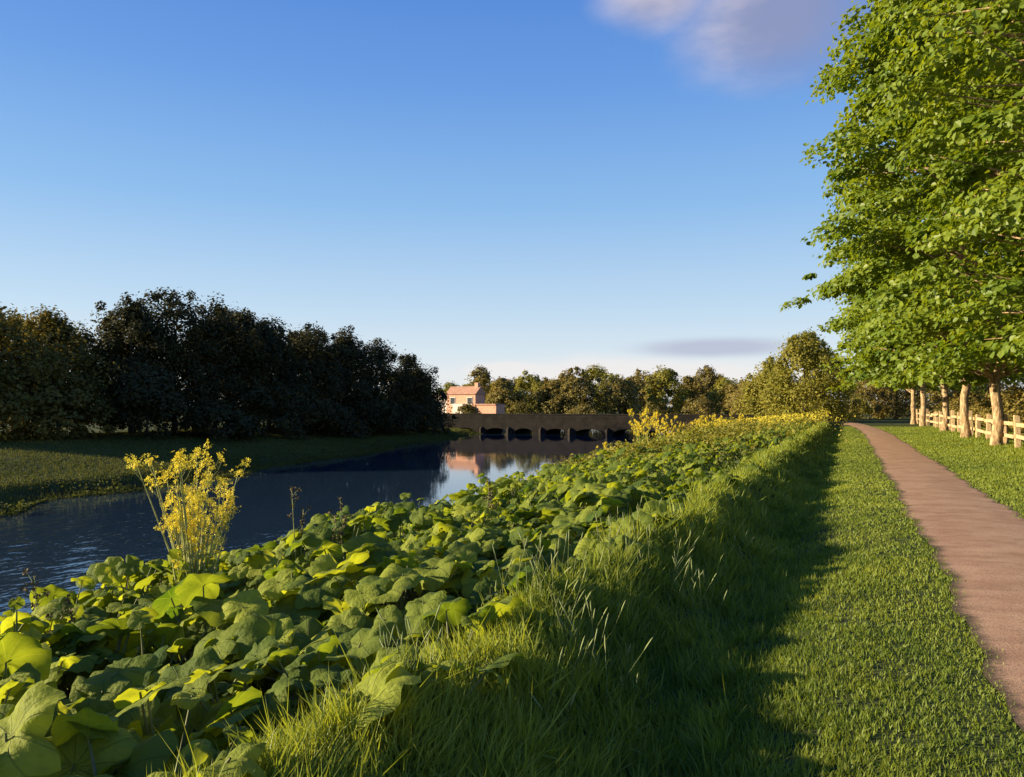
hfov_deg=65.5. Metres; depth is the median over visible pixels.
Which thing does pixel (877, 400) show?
woodland tree
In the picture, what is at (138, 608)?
butterbur plant
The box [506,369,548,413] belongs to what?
distant tree
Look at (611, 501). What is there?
butterbur plant
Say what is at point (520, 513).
butterbur plant
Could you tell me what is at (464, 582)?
butterbur plant
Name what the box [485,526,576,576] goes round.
butterbur plant
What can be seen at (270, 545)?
butterbur plant
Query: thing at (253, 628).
butterbur plant
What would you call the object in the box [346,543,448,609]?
butterbur plant
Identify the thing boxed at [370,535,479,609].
butterbur plant
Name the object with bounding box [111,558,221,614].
butterbur plant
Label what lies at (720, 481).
butterbur plant
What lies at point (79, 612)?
butterbur plant
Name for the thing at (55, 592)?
butterbur plant
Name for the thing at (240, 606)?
butterbur plant
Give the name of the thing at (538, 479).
butterbur plant
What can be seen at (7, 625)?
butterbur plant
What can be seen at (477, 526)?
butterbur plant
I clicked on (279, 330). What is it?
riverside tree
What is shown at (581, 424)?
stone bridge
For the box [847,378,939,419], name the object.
woodland tree
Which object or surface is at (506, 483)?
butterbur plant
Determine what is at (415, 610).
butterbur plant
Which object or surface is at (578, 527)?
butterbur plant
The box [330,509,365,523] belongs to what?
butterbur plant
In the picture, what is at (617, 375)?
distant tree
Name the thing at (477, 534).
butterbur plant
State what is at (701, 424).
mustard plant
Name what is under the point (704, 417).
plant
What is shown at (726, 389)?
distant tree
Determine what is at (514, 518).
butterbur plant
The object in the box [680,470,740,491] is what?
butterbur plant
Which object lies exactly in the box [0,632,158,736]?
butterbur plant
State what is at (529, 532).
butterbur plant
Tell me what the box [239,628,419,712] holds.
butterbur plant
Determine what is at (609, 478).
butterbur plant
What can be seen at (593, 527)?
butterbur plant
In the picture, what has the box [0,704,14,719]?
butterbur plant
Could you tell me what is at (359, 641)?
butterbur plant
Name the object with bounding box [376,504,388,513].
butterbur plant
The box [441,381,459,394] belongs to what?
distant tree
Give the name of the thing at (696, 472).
butterbur plant
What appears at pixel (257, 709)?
butterbur plant
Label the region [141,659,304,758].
butterbur plant
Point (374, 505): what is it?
butterbur plant
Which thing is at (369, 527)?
butterbur plant
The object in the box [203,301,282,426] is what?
riverside tree
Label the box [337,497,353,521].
dock plant
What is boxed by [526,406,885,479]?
bank weeds
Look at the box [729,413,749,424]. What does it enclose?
mustard plant
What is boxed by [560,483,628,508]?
butterbur plant
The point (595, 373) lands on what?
distant tree
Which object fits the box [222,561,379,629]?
butterbur plant
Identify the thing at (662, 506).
butterbur plant
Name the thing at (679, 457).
butterbur bed
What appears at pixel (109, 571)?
butterbur plant
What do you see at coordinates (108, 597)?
butterbur plant
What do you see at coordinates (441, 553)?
butterbur plant
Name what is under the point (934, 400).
hedge bush
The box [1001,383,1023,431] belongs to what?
hedge bush
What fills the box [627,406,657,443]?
mustard plant
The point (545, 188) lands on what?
sky
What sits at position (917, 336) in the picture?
lime tree
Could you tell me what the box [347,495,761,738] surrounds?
seeding grass
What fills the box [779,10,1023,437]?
lime tree
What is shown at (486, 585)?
butterbur plant
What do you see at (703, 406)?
bush
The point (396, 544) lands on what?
butterbur plant
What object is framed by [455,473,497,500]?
butterbur plant
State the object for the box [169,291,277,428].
riverside tree
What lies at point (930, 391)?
woodland tree
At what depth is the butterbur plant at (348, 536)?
9.13 m
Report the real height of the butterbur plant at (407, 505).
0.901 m
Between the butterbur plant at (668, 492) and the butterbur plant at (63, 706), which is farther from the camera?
the butterbur plant at (668, 492)
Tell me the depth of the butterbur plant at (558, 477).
14.16 m
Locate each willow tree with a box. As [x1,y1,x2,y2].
[727,352,809,418]
[758,326,873,424]
[795,345,872,420]
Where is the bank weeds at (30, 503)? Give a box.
[0,428,476,516]
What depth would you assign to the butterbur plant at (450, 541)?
7.11 m
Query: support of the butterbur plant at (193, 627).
on the ground at (888, 423)
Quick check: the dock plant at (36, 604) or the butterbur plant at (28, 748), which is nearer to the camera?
the butterbur plant at (28, 748)
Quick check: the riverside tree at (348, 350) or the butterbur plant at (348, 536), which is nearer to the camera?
the butterbur plant at (348, 536)
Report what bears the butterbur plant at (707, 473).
on the ground at (888, 423)
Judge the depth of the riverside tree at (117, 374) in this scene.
59.27 m
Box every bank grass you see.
[0,423,480,516]
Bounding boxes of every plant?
[0,596,122,690]
[0,605,106,635]
[0,624,105,697]
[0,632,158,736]
[0,673,34,703]
[0,680,138,776]
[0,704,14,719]
[2,610,49,633]
[19,568,76,633]
[29,576,94,609]
[39,601,152,618]
[39,607,163,683]
[43,666,84,735]
[46,596,98,690]
[49,618,162,698]
[51,646,223,728]
[51,708,266,776]
[66,596,234,678]
[69,653,268,702]
[71,582,154,623]
[72,558,163,617]
[74,554,147,618]
[84,560,176,617]
[106,677,252,776]
[110,587,123,600]
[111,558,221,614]
[123,441,250,658]
[132,603,151,610]
[135,604,189,664]
[138,590,239,663]
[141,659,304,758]
[141,664,249,725]
[142,641,288,698]
[144,572,268,665]
[154,673,352,749]
[164,677,337,776]
[191,622,250,686]
[205,544,250,591]
[214,541,278,564]
[219,548,287,590]
[219,548,310,594]
[220,560,309,599]
[221,613,374,694]
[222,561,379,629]
[224,587,387,673]
[225,549,288,580]
[225,564,309,595]
[228,555,382,627]
[233,616,399,694]
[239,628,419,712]
[246,526,324,563]
[248,521,335,585]
[252,633,430,699]
[274,513,327,549]
[285,514,388,568]
[287,486,310,559]
[296,540,404,592]
[304,531,392,615]
[313,519,346,559]
[319,551,473,625]
[324,521,345,555]
[325,511,372,520]
[326,505,383,561]
[327,509,347,559]
[327,554,342,562]
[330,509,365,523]
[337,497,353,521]
[339,645,523,739]
[340,501,393,517]
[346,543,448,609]
[347,515,417,552]
[360,576,500,648]
[367,512,407,540]
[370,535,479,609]
[372,508,424,541]
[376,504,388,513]
[381,501,414,531]
[382,548,443,603]
[384,507,452,539]
[386,493,428,531]
[386,515,432,541]
[398,525,472,604]
[401,508,444,527]
[403,549,549,609]
[407,513,471,531]
[408,595,522,662]
[410,511,483,529]
[413,559,542,613]
[419,493,454,509]
[421,522,521,560]
[423,500,455,517]
[426,490,482,516]
[433,523,502,531]
[442,533,524,593]
[443,505,497,528]
[444,527,553,571]
[449,486,501,516]
[451,483,480,503]
[453,510,518,528]
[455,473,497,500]
[456,487,503,504]
[467,477,503,491]
[469,499,507,517]
[471,506,540,527]
[472,525,494,530]
[475,491,522,510]
[475,514,539,528]
[483,478,494,502]
[483,492,498,519]
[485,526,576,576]
[486,507,538,528]
[487,477,538,506]
[497,478,544,507]
[498,530,534,550]
[500,471,538,506]
[501,527,543,538]
[502,505,574,535]
[503,481,535,508]
[506,494,556,508]
[508,492,579,524]
[510,515,558,529]
[511,476,543,494]
[518,524,552,533]
[519,490,583,524]
[520,527,580,553]
[521,529,600,542]
[528,480,569,500]
[530,464,572,500]
[531,484,606,527]
[533,482,573,499]
[534,477,587,497]
[536,527,645,574]
[537,520,611,549]
[542,488,624,539]
[545,472,593,502]
[547,519,608,540]
[552,505,608,537]
[557,476,571,481]
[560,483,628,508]
[570,478,636,516]
[575,483,633,516]
[582,469,611,481]
[585,504,680,528]
[591,510,678,537]
[595,492,660,520]
[596,469,645,484]
[596,472,630,483]
[603,500,678,536]
[606,481,663,508]
[613,468,649,483]
[614,477,665,501]
[616,463,673,491]
[620,462,659,485]
[620,484,683,508]
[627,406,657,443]
[628,503,689,514]
[646,466,687,486]
[652,428,677,439]
[653,413,684,439]
[662,490,708,501]
[667,494,706,506]
[670,462,725,485]
[675,477,708,495]
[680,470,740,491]
[685,414,717,429]
[689,473,732,490]
[690,414,716,430]
[696,472,714,482]
[712,415,730,428]
[724,463,760,472]
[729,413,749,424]
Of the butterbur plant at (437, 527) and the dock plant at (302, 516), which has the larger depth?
the dock plant at (302, 516)
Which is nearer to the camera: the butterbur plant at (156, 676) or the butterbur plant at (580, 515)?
the butterbur plant at (156, 676)
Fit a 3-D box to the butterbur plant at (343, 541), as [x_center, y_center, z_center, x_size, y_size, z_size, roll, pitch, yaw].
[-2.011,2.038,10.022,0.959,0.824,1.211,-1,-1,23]
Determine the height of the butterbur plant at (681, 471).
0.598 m
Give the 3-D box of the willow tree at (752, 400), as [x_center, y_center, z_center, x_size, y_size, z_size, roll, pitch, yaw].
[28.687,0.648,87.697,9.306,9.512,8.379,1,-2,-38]
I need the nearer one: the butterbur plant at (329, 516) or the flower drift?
the butterbur plant at (329, 516)
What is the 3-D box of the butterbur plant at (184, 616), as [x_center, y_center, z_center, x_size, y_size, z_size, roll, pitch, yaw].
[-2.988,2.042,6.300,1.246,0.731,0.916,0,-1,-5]
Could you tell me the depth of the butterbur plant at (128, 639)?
5.49 m
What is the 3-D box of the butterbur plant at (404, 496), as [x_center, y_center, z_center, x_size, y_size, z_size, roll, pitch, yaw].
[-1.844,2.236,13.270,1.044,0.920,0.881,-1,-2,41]
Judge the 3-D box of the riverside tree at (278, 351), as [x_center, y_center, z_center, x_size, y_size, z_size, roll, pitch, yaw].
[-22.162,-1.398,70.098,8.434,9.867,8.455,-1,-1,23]
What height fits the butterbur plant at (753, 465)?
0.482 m
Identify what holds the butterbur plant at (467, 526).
on the ground at (888, 423)
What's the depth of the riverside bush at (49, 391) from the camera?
43.77 m
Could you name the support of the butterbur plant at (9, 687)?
on the ground at (888, 423)
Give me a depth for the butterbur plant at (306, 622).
5.34 m
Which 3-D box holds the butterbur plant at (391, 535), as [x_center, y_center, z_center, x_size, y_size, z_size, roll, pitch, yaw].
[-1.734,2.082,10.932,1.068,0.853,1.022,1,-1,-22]
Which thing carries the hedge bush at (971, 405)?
on the ground at (888, 423)
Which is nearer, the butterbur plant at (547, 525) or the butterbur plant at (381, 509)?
the butterbur plant at (547, 525)
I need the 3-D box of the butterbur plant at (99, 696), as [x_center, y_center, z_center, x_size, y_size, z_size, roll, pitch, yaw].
[-2.147,1.704,3.883,1.177,0.641,1.316,-1,-1,23]
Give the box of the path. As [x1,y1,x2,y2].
[833,417,1023,730]
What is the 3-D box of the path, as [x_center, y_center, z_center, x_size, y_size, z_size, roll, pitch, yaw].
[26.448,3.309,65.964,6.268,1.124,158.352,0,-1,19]
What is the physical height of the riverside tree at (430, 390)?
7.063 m
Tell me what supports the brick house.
on the ground at (888, 423)
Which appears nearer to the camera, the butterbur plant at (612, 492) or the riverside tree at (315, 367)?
the butterbur plant at (612, 492)
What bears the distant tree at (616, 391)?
on the ground at (888, 423)
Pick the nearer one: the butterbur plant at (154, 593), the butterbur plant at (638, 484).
the butterbur plant at (154, 593)
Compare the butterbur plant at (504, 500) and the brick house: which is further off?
the brick house
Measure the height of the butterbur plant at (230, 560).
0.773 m
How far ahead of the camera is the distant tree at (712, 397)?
159.19 m
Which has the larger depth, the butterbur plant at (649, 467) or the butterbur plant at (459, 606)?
the butterbur plant at (649, 467)
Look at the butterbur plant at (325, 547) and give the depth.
6.73 m
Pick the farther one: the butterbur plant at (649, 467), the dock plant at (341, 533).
the butterbur plant at (649, 467)
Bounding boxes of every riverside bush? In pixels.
[0,369,66,442]
[4,369,118,440]
[86,359,203,440]
[411,387,455,434]
[417,408,458,431]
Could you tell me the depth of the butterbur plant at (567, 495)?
12.07 m
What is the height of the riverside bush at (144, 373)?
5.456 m
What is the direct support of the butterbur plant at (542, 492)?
on the ground at (888, 423)
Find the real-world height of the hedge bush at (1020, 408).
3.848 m
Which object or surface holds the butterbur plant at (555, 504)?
on the ground at (888, 423)
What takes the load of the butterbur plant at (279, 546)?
on the ground at (888, 423)
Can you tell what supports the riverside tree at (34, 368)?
on the ground at (888, 423)
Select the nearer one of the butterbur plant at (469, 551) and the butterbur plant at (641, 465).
the butterbur plant at (469, 551)
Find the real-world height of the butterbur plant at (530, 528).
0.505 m
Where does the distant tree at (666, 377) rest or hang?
on the ground at (888, 423)
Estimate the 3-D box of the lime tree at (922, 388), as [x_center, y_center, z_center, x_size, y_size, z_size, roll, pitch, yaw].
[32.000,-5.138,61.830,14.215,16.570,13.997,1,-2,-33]
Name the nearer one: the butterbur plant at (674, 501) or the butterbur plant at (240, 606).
the butterbur plant at (240, 606)
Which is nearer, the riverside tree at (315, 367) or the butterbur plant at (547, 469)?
the butterbur plant at (547, 469)
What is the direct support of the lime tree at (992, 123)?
on the ground at (888, 423)
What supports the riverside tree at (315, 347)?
on the ground at (888, 423)
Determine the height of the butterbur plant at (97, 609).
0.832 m
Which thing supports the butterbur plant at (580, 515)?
on the ground at (888, 423)
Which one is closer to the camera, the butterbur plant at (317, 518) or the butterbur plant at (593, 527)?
the butterbur plant at (593, 527)
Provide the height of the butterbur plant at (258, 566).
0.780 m
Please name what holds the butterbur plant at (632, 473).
on the ground at (888, 423)
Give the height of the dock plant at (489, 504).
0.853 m
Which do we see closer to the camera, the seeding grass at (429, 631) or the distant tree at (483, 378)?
the seeding grass at (429, 631)
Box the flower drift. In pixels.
[674,408,879,431]
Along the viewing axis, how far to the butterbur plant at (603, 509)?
9.38 m
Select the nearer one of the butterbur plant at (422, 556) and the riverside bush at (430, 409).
the butterbur plant at (422, 556)
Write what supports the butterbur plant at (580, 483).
on the ground at (888, 423)
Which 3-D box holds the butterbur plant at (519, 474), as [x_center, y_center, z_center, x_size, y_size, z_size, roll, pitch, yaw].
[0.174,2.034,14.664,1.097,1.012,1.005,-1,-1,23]
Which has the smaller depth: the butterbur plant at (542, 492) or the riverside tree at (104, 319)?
the butterbur plant at (542, 492)
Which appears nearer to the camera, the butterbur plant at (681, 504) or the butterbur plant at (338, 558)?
the butterbur plant at (338, 558)
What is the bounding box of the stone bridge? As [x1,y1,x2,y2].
[441,413,757,435]
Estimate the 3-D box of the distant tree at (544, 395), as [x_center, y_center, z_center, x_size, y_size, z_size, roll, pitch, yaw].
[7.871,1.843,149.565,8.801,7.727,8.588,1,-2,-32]
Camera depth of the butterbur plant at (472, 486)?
17.77 m
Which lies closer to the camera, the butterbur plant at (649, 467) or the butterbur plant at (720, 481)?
the butterbur plant at (720, 481)
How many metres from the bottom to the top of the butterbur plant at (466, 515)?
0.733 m
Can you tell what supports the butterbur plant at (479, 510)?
on the ground at (888, 423)
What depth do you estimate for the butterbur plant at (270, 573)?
7.14 m
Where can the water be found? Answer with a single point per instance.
(60, 542)
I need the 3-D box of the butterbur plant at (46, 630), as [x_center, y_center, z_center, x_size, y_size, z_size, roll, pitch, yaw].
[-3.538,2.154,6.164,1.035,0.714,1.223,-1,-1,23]
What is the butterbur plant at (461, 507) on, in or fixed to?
on the ground at (888, 423)
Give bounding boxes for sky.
[0,0,1023,406]
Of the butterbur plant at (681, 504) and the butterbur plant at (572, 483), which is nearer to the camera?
the butterbur plant at (681, 504)
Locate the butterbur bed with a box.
[433,421,818,505]
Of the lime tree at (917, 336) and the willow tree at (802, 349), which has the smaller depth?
the lime tree at (917, 336)
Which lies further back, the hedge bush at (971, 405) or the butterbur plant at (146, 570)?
the hedge bush at (971, 405)
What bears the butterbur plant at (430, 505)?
on the ground at (888, 423)
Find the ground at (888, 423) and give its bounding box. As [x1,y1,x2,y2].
[0,407,1023,776]
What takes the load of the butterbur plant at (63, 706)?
on the ground at (888, 423)
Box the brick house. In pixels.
[438,383,504,413]
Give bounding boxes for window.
[450,397,455,404]
[467,397,472,404]
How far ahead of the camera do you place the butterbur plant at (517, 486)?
14.44 m
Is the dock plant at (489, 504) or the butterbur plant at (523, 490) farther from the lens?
the butterbur plant at (523, 490)
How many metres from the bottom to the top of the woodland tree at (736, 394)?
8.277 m
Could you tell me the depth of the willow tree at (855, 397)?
94.62 m
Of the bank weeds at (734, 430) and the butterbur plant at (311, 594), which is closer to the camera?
the butterbur plant at (311, 594)
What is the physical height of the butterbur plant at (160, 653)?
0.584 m
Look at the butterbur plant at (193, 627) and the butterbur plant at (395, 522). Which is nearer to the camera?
the butterbur plant at (193, 627)
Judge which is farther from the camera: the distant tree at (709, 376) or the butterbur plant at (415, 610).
the distant tree at (709, 376)
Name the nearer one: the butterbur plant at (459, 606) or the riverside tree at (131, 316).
the butterbur plant at (459, 606)
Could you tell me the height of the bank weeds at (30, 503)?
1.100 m
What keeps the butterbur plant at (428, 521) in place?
on the ground at (888, 423)
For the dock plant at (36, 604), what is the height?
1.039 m
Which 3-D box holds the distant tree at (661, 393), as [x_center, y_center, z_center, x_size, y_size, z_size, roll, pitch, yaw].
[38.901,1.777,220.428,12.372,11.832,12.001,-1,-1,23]
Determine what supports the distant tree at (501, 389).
on the ground at (888, 423)
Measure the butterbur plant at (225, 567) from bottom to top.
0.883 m
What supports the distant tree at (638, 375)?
on the ground at (888, 423)
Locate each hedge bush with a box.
[907,390,972,421]
[934,386,989,424]
[955,390,987,425]
[956,382,1022,429]
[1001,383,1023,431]
[1006,398,1023,434]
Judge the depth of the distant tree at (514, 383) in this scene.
214.18 m
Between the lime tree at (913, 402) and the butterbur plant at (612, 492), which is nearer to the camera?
the butterbur plant at (612, 492)
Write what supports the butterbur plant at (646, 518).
on the ground at (888, 423)
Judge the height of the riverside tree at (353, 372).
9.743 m
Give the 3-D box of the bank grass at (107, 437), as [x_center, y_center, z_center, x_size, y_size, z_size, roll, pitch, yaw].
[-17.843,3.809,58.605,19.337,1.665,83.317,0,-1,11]
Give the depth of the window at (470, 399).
115.90 m
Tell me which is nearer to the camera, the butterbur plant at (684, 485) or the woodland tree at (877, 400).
the butterbur plant at (684, 485)
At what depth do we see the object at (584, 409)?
97.46 m
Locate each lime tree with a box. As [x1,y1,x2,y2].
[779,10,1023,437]
[799,0,1023,444]
[817,174,1023,430]
[819,235,988,425]
[826,294,960,423]
[854,0,1023,374]
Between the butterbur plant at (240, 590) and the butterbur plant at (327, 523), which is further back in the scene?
the butterbur plant at (327, 523)
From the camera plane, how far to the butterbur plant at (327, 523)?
11.50 m
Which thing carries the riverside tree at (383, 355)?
on the ground at (888, 423)
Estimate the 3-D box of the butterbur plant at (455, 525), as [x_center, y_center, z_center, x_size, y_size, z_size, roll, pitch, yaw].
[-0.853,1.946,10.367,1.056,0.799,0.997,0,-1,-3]
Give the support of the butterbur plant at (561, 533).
on the ground at (888, 423)
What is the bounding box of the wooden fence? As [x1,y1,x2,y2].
[916,409,1023,447]
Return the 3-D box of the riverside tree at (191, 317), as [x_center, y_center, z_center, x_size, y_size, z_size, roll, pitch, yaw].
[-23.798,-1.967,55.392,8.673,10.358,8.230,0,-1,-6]
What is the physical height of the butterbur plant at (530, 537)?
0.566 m
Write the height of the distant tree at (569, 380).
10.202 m
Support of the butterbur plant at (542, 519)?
on the ground at (888, 423)
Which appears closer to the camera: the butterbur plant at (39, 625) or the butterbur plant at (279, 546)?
the butterbur plant at (39, 625)
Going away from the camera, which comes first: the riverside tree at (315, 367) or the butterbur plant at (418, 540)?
the butterbur plant at (418, 540)
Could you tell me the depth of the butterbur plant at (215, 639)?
4.97 m
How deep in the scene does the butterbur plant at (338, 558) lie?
7.81 m
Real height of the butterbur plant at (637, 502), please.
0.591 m
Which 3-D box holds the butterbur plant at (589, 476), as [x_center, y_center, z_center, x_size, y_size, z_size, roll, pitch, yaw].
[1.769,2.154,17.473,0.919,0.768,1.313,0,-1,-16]
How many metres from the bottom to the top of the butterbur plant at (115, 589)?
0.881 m
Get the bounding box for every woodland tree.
[721,380,767,413]
[845,378,909,417]
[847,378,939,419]
[908,378,1022,418]
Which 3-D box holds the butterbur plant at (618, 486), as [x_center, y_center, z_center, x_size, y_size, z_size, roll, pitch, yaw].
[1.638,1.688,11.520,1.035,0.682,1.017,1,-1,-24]
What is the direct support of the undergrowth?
on the ground at (888, 423)
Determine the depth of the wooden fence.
39.03 m
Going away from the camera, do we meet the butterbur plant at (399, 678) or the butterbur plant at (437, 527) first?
the butterbur plant at (399, 678)
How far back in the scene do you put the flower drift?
64.56 m
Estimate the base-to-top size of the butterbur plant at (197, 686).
0.521 m
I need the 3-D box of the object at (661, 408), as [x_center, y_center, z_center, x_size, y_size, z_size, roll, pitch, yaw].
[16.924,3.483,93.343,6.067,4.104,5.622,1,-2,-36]
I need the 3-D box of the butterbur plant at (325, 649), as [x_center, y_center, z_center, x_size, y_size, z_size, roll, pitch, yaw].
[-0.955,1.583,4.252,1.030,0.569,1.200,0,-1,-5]
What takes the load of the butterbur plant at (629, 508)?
on the ground at (888, 423)
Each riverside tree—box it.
[0,302,100,429]
[0,303,125,427]
[2,307,72,431]
[23,321,162,430]
[72,292,199,433]
[81,294,197,431]
[94,315,195,430]
[117,287,232,431]
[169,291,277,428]
[170,302,279,427]
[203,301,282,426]
[221,317,297,415]
[222,314,320,431]
[271,321,372,429]
[272,331,353,424]
[304,324,389,429]
[327,330,383,406]
[339,337,417,426]
[383,349,445,428]
[399,367,448,421]
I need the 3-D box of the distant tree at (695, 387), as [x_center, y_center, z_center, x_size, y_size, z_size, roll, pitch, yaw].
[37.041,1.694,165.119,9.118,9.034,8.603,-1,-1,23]
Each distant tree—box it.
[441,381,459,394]
[464,364,495,399]
[485,376,528,413]
[505,376,529,410]
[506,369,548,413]
[524,377,566,410]
[530,378,573,413]
[548,366,604,413]
[577,363,622,413]
[593,374,644,413]
[594,373,619,397]
[618,367,669,413]
[641,374,674,411]
[643,365,694,413]
[669,375,709,413]
[692,364,727,412]
[706,377,739,413]
[719,377,750,414]
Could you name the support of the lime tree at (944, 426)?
on the ground at (888, 423)
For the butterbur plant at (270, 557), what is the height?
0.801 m
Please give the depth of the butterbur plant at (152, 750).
3.27 m
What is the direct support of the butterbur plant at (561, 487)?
on the ground at (888, 423)
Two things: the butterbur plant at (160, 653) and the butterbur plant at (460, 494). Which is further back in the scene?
the butterbur plant at (460, 494)
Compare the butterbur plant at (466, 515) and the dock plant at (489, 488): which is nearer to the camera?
the butterbur plant at (466, 515)
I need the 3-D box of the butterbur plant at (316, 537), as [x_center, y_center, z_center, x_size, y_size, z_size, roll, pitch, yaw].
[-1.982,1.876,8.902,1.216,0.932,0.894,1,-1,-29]
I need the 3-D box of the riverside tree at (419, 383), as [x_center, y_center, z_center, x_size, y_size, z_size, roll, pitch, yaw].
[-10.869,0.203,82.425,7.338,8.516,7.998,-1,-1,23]
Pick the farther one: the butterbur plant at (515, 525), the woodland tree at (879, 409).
the woodland tree at (879, 409)
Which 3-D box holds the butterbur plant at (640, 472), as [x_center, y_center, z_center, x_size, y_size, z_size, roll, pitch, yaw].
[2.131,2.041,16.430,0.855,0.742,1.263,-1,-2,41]
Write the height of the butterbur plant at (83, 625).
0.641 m
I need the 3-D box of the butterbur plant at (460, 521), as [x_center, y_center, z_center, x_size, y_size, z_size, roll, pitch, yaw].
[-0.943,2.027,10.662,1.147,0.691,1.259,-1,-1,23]
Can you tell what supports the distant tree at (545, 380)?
on the ground at (888, 423)
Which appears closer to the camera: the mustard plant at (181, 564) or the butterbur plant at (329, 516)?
the mustard plant at (181, 564)
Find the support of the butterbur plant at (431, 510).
on the ground at (888, 423)
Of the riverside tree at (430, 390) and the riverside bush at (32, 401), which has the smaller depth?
the riverside bush at (32, 401)
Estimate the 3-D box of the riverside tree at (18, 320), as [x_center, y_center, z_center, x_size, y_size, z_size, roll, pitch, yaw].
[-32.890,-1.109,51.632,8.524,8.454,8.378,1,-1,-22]
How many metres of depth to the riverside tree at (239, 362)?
62.89 m
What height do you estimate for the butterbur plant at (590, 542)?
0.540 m
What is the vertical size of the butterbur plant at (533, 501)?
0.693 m
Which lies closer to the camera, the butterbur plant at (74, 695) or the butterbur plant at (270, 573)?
the butterbur plant at (74, 695)
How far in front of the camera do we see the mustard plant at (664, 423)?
38.98 m
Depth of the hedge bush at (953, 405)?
67.47 m
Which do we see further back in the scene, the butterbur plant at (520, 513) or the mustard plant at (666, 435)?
the mustard plant at (666, 435)
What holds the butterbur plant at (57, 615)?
on the ground at (888, 423)
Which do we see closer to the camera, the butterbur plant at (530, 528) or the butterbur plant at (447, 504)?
the butterbur plant at (530, 528)
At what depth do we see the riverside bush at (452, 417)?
85.66 m
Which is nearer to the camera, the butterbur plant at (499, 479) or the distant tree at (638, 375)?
the butterbur plant at (499, 479)
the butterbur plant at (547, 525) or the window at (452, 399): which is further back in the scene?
the window at (452, 399)
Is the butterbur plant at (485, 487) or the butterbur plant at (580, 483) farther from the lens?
the butterbur plant at (485, 487)
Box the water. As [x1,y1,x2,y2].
[0,429,673,623]
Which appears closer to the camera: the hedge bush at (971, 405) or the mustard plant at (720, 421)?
the mustard plant at (720, 421)
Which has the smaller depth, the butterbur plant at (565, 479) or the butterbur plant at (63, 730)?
the butterbur plant at (63, 730)
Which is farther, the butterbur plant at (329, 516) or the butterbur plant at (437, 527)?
the butterbur plant at (329, 516)
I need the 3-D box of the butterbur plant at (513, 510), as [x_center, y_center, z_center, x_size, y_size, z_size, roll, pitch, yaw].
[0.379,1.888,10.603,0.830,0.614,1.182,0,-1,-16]
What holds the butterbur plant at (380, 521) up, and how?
on the ground at (888, 423)
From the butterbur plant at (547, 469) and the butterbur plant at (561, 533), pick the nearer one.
the butterbur plant at (561, 533)
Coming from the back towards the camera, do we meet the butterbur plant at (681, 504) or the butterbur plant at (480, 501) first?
the butterbur plant at (480, 501)
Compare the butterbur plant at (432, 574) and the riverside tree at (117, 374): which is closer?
the butterbur plant at (432, 574)
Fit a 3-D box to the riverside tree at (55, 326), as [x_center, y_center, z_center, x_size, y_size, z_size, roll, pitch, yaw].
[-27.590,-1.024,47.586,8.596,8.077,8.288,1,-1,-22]
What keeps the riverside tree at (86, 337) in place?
on the ground at (888, 423)
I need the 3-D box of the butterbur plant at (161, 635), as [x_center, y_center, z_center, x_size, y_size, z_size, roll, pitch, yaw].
[-2.478,1.846,5.398,1.080,0.802,1.262,-1,-1,23]
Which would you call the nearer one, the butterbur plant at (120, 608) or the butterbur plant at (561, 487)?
the butterbur plant at (120, 608)
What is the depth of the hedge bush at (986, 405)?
52.89 m
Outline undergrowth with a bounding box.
[64,426,811,754]
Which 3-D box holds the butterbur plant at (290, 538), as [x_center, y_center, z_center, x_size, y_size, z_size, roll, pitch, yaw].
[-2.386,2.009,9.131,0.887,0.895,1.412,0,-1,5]

